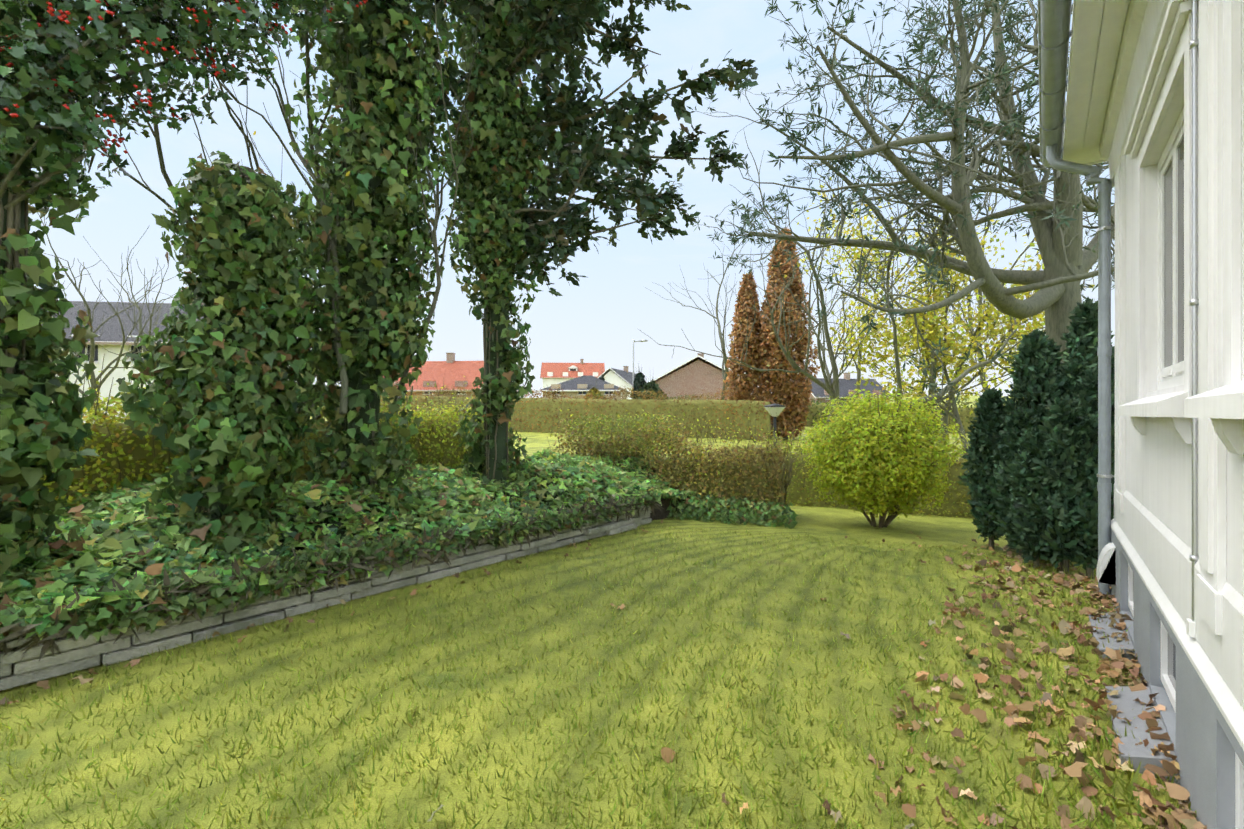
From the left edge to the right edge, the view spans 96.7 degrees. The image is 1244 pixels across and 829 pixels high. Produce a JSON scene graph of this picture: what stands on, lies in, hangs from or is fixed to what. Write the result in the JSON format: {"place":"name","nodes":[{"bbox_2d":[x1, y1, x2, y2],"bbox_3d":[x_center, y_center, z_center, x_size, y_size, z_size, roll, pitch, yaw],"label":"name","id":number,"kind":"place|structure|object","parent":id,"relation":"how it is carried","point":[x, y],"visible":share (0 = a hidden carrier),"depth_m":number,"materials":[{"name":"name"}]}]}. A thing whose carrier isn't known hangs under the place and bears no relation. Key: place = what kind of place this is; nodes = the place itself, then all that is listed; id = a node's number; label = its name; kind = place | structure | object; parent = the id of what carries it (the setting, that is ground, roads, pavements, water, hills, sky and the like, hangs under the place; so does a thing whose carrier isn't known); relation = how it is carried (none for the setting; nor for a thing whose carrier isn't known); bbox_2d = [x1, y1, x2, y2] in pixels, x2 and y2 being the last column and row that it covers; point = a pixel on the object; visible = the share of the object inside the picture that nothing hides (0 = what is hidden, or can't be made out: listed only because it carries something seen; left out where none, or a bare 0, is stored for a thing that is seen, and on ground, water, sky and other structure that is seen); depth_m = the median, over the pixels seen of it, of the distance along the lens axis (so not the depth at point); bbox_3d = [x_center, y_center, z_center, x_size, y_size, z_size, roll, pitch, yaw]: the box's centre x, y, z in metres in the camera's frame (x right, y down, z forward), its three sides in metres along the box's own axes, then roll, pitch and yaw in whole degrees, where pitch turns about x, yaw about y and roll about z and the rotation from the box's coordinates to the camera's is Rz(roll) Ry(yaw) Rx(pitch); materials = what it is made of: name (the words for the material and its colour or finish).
{"place":"outdoors","nodes":[
{"label":"outdoors","id":0,"kind":"place"},
{"bbox_2d":[52,335,289,422],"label":"white house walls","id":1,"kind":"structure","parent":0,"point":[116,373],"depth_m":24.23,"materials":[{"name":"white paint"}]},
{"bbox_2d":[41,301,204,341],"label":"house roof","id":2,"kind":"structure","parent":1,"relation":"on","point":[112,329],"depth_m":25.85,"materials":[{"name":"grey tile"}]},
{"bbox_2d":[86,287,203,344],"bbox_3d":[-22.537,-4.682,25.867,9.900,3.350,4.410,0,0,-7],"label":"roof gutter","id":3,"kind":"object","parent":2,"relation":"attached to","point":[114,343],"visible":0.14,"depth_m":23.75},
{"bbox_2d":[0,0,361,209],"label":"foliage","id":4,"kind":"object","parent":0,"point":[79,67],"depth_m":3.47,"materials":[{"name":"green plant"}]},
{"bbox_2d":[0,0,367,156],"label":"red berries","id":5,"kind":"object","parent":4,"relation":"attached to","point":[63,16],"visible":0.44,"depth_m":3.44,"materials":[{"name":"red plant"}]},
{"bbox_2d":[392,381,482,396],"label":"house","id":6,"kind":"structure","parent":0,"point":[457,384],"depth_m":49.90,"materials":[{"name":"beige paint"}]},
{"bbox_2d":[383,361,483,389],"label":"house roof","id":7,"kind":"structure","parent":6,"relation":"on","point":[447,374],"depth_m":51.77,"materials":[{"name":"red tile"}]},
{"bbox_2d":[383,353,470,391],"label":"roof trim","id":8,"kind":"structure","parent":7,"relation":"on","point":[450,357],"depth_m":53.66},
{"bbox_2d":[543,365,597,388],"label":"house","id":9,"kind":"structure","parent":0,"point":[547,382],"depth_m":109.89,"materials":[{"name":"white paint"}]},
{"bbox_2d":[540,363,604,377],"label":"house roof","id":10,"kind":"structure","parent":9,"relation":"on","point":[557,369],"depth_m":112.30,"materials":[{"name":"red tile"}]},
{"bbox_2d":[28,0,1114,397],"label":"sky","id":11,"kind":"structure","parent":0,"point":[597,320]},
{"bbox_2d":[0,395,1196,828],"bbox_3d":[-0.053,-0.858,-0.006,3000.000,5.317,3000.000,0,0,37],"label":"ground","id":12,"kind":"structure","parent":0,"point":[932,531],"depth_m":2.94,"materials":[{"name":"green plant"}]},
{"bbox_2d":[0,2,28,539],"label":"tree","id":13,"kind":"object","parent":12,"relation":"on","point":[13,217],"depth_m":3.47,"materials":[{"name":"plant"}]},
{"bbox_2d":[73,341,167,363],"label":"window frames","id":14,"kind":"structure","parent":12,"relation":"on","point":[87,362],"depth_m":24.18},
{"bbox_2d":[75,345,148,360],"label":"window panes","id":15,"kind":"structure","parent":14,"relation":"in","point":[96,352],"depth_m":24.29,"materials":[{"name":"glass"}]},
{"bbox_2d":[195,165,260,520],"bbox_3d":[-3.245,-0.367,4.550,0.425,3.364,0.493,0,0,37],"label":"tree","id":16,"kind":"object","parent":12,"relation":"on","point":[232,284],"depth_m":4.41,"materials":[{"name":"brown wood"}]},
{"bbox_2d":[88,0,529,419],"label":"bare branches","id":17,"kind":"object","parent":12,"relation":"on","point":[342,371],"visible":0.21,"depth_m":5.20,"materials":[{"name":"grey plant"}]},
{"bbox_2d":[253,20,497,208],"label":"bare shrub leaves","id":18,"kind":"object","parent":17,"relation":"attached to","point":[405,22],"visible":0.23,"depth_m":5.39,"materials":[{"name":"green plant"}]},
{"bbox_2d":[0,506,651,690],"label":"retaining wall","id":19,"kind":"structure","parent":12,"relation":"on","point":[79,653],"depth_m":3.93,"materials":[{"name":"concrete"}]},
{"bbox_2d":[0,489,663,668],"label":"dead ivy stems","id":20,"kind":"object","parent":19,"relation":"on","point":[19,631],"visible":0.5,"depth_m":4.13,"materials":[{"name":"plant"}]},
{"bbox_2d":[12,498,685,671],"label":"raised bed soil","id":21,"kind":"structure","parent":12,"relation":"on","point":[661,513],"depth_m":8.01,"materials":[{"name":"brown soil"}]},
{"bbox_2d":[0,1,104,580],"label":"tree ivy leaves","id":22,"kind":"object","parent":21,"relation":"on","point":[38,426],"visible":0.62,"depth_m":3.47,"materials":[{"name":"green plant"}]},
{"bbox_2d":[114,150,329,562],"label":"tree ivy leaves","id":23,"kind":"object","parent":21,"relation":"on","point":[258,457],"visible":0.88,"depth_m":4.31,"materials":[{"name":"green plant"}]},
{"bbox_2d":[3,461,689,643],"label":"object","id":24,"kind":"object","parent":21,"relation":"on","point":[339,523],"depth_m":4.89,"materials":[{"name":"green plant"}]},
{"bbox_2d":[0,448,696,650],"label":"ivy bank leaves","id":25,"kind":"object","parent":21,"relation":"on","point":[131,540],"visible":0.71,"depth_m":4.45,"materials":[{"name":"green plant"}]},
{"bbox_2d":[284,0,455,513],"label":"tree ivy leaves","id":26,"kind":"object","parent":21,"relation":"on","point":[397,331],"visible":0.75,"depth_m":5.23,"materials":[{"name":"green plant"}]},
{"bbox_2d":[438,0,550,486],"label":"tree ivy leaves","id":27,"kind":"object","parent":21,"relation":"on","point":[478,218],"visible":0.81,"depth_m":6.51,"materials":[{"name":"green plant"}]},
{"bbox_2d":[370,0,749,295],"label":"tree branches","id":28,"kind":"object","parent":27,"relation":"attached to","point":[521,54],"visible":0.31,"depth_m":6.46,"materials":[{"name":"green plant"}]},
{"bbox_2d":[315,0,758,295],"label":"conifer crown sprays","id":29,"kind":"object","parent":28,"relation":"attached to","point":[619,119],"visible":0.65,"depth_m":6.39,"materials":[{"name":"green plant"}]},
{"bbox_2d":[340,0,391,487],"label":"tree","id":30,"kind":"object","parent":12,"relation":"on","point":[375,182],"depth_m":5.36,"materials":[{"name":"plant"}]},
{"bbox_2d":[383,387,481,396],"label":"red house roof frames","id":31,"kind":"structure","parent":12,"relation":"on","point":[448,391],"depth_m":49.61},
{"bbox_2d":[482,11,515,484],"bbox_3d":[-1.517,-2.494,6.799,0.451,7.603,0.388,0,0,37],"label":"tree","id":32,"kind":"object","parent":12,"relation":"on","point":[501,439],"depth_m":6.70,"materials":[{"name":"plant"}]},
{"bbox_2d":[36,354,1015,518],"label":"hedges","id":33,"kind":"object","parent":12,"relation":"on","point":[138,452],"depth_m":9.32,"materials":[{"name":"green plant"}]},
{"bbox_2d":[380,382,788,521],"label":"brown hedge leaves","id":34,"kind":"object","parent":33,"relation":"attached to","point":[777,458],"visible":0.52,"depth_m":8.80,"materials":[{"name":"brown plant"}]},
{"bbox_2d":[32,121,1094,454],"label":"background trees","id":35,"kind":"object","parent":12,"relation":"on","point":[830,387],"visible":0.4,"depth_m":16.84,"materials":[{"name":"brown plant"}]},
{"bbox_2d":[784,177,1094,417],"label":"yellow tree leaves","id":36,"kind":"object","parent":35,"relation":"attached to","point":[934,332],"visible":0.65,"depth_m":16.79,"materials":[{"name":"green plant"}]},
{"bbox_2d":[543,384,626,399],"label":"grey bungalow walls","id":37,"kind":"structure","parent":12,"relation":"on","point":[575,393],"depth_m":62.12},
{"bbox_2d":[538,390,625,399],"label":"grey bungalow frames","id":38,"kind":"structure","parent":37,"relation":"in","point":[580,390],"depth_m":61.71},
{"bbox_2d":[552,391,612,393],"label":"windows","id":39,"kind":"structure","parent":38,"relation":"in","point":[585,392],"depth_m":62.16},
{"bbox_2d":[540,375,627,392],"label":"house roof","id":40,"kind":"structure","parent":37,"relation":"on","point":[571,384],"depth_m":63.46,"materials":[{"name":"grey tile"}]},
{"bbox_2d":[0,458,1206,828],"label":"fallen leaves","id":41,"kind":"object","parent":12,"relation":"on","point":[1174,790],"visible":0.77,"depth_m":2.83,"materials":[{"name":"brown plant"}]},
{"bbox_2d":[586,371,667,399],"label":"shrubs","id":42,"kind":"object","parent":12,"relation":"on","point":[639,379],"visible":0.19,"depth_m":49.54,"materials":[{"name":"green plant"}]},
{"bbox_2d":[633,339,647,387],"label":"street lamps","id":43,"kind":"object","parent":12,"relation":"on","point":[633,355],"visible":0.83,"depth_m":59.91,"materials":[{"name":"grey metal"}]},
{"bbox_2d":[666,486,797,528],"bbox_3d":[0.671,1.296,8.470,3.882,0.659,0.892,0,0,18],"label":"ivy","id":44,"kind":"object","parent":12,"relation":"on","point":[728,516],"visible":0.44,"depth_m":7.96,"materials":[{"name":"green plant"}]},
{"bbox_2d":[723,227,820,438],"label":"conifer trees","id":45,"kind":"object","parent":12,"relation":"on","point":[766,352],"visible":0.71,"depth_m":23.49,"materials":[{"name":"brown plant"}]},
{"bbox_2d":[764,403,785,447],"bbox_3d":[3.582,0.751,12.954,0.500,2.025,0.487,0,0,37],"label":"lamp post","id":46,"kind":"object","parent":12,"relation":"on","point":[774,418],"visible":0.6,"depth_m":12.92,"materials":[{"name":"grey metal"}]},
{"bbox_2d":[765,407,784,416],"bbox_3d":[3.582,-0.106,12.954,0.500,0.310,0.487,0,0,37],"label":"shade","id":47,"kind":"object","parent":46,"relation":"attached to","point":[773,411],"visible":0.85,"depth_m":12.82,"materials":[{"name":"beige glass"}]},
{"bbox_2d":[799,378,969,527],"bbox_3d":[3.729,0.548,7.892,2.228,2.124,2.142,0,0,37],"label":"round shrub","id":48,"kind":"object","parent":12,"relation":"on","point":[833,462],"depth_m":7.41,"materials":[{"name":"green plant"}]},
{"bbox_2d":[687,0,1114,416],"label":"tree","id":49,"kind":"object","parent":12,"relation":"on","point":[1068,260],"visible":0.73,"depth_m":10.17,"materials":[{"name":"grey plant"}]},
{"bbox_2d":[956,297,1114,578],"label":"yews","id":50,"kind":"object","parent":12,"relation":"on","point":[1031,492],"depth_m":5.80,"materials":[{"name":"green plant"}]},
{"bbox_2d":[1111,528,1243,828],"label":"house foundation","id":51,"kind":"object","parent":12,"relation":"on","point":[1205,742],"depth_m":2.07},
{"bbox_2d":[1099,0,1243,750],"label":"house wall","id":52,"kind":"structure","parent":51,"relation":"on","point":[1149,100],"depth_m":2.17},
{"bbox_2d":[1038,0,1111,594],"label":"gutter downpipe","id":53,"kind":"object","parent":52,"relation":"attached to","point":[1054,30],"visible":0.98,"depth_m":4.45,"materials":[{"name":"grey metal"}]},
{"bbox_2d":[1063,0,1129,164],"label":"house soffit","id":54,"kind":"structure","parent":52,"relation":"attached to","point":[1097,27],"depth_m":3.58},
{"bbox_2d":[1097,0,1198,621],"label":"cable conduit","id":55,"kind":"object","parent":52,"relation":"attached to","point":[1194,301],"visible":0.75,"depth_m":2.09,"materials":[{"name":"white metal"}]},
{"bbox_2d":[1096,107,1243,828],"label":"windows","id":56,"kind":"structure","parent":52,"relation":"in","point":[1170,376],"depth_m":2.84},
{"bbox_2d":[1133,137,1183,690],"bbox_3d":[2.118,-0.021,1.916,0.060,2.643,4.800,0,0,37],"label":"window","id":57,"kind":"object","parent":56,"relation":"in","point":[1168,268],"visible":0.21,"depth_m":2.90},
{"bbox_2d":[603,370,632,398],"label":"house walls","id":58,"kind":"structure","parent":0,"point":[610,376],"depth_m":81.37,"materials":[{"name":"white paint"}]},
{"bbox_2d":[598,368,631,385],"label":"dark house roof frames","id":59,"kind":"structure","parent":58,"relation":"attached to","point":[616,373],"depth_m":80.97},
{"bbox_2d":[599,368,634,385],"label":"house roof","id":60,"kind":"structure","parent":58,"relation":"on","point":[627,376],"depth_m":83.23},
{"bbox_2d":[655,360,737,399],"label":"brick gable walls","id":61,"kind":"structure","parent":0,"point":[689,379],"depth_m":52.83,"materials":[{"name":"brown brick"}]},
{"bbox_2d":[654,355,724,379],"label":"brick gable frames","id":62,"kind":"structure","parent":61,"relation":"attached to","point":[687,362],"depth_m":52.48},
{"bbox_2d":[655,357,724,381],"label":"house roof","id":63,"kind":"structure","parent":61,"relation":"on","point":[695,359],"depth_m":53.55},
{"bbox_2d":[805,390,883,402],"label":"house walls","id":64,"kind":"structure","parent":0,"point":[878,392],"depth_m":69.65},
{"bbox_2d":[805,378,890,396],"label":"house roof","id":65,"kind":"structure","parent":64,"relation":"on","point":[845,385],"depth_m":71.61,"materials":[{"name":"grey tile"}]},
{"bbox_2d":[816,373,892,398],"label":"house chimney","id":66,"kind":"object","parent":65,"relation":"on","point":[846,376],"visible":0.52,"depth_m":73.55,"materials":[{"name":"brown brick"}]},
{"bbox_2d":[1089,612,1176,783],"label":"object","id":67,"kind":"structure","parent":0,"point":[1124,702],"depth_m":2.63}
]}

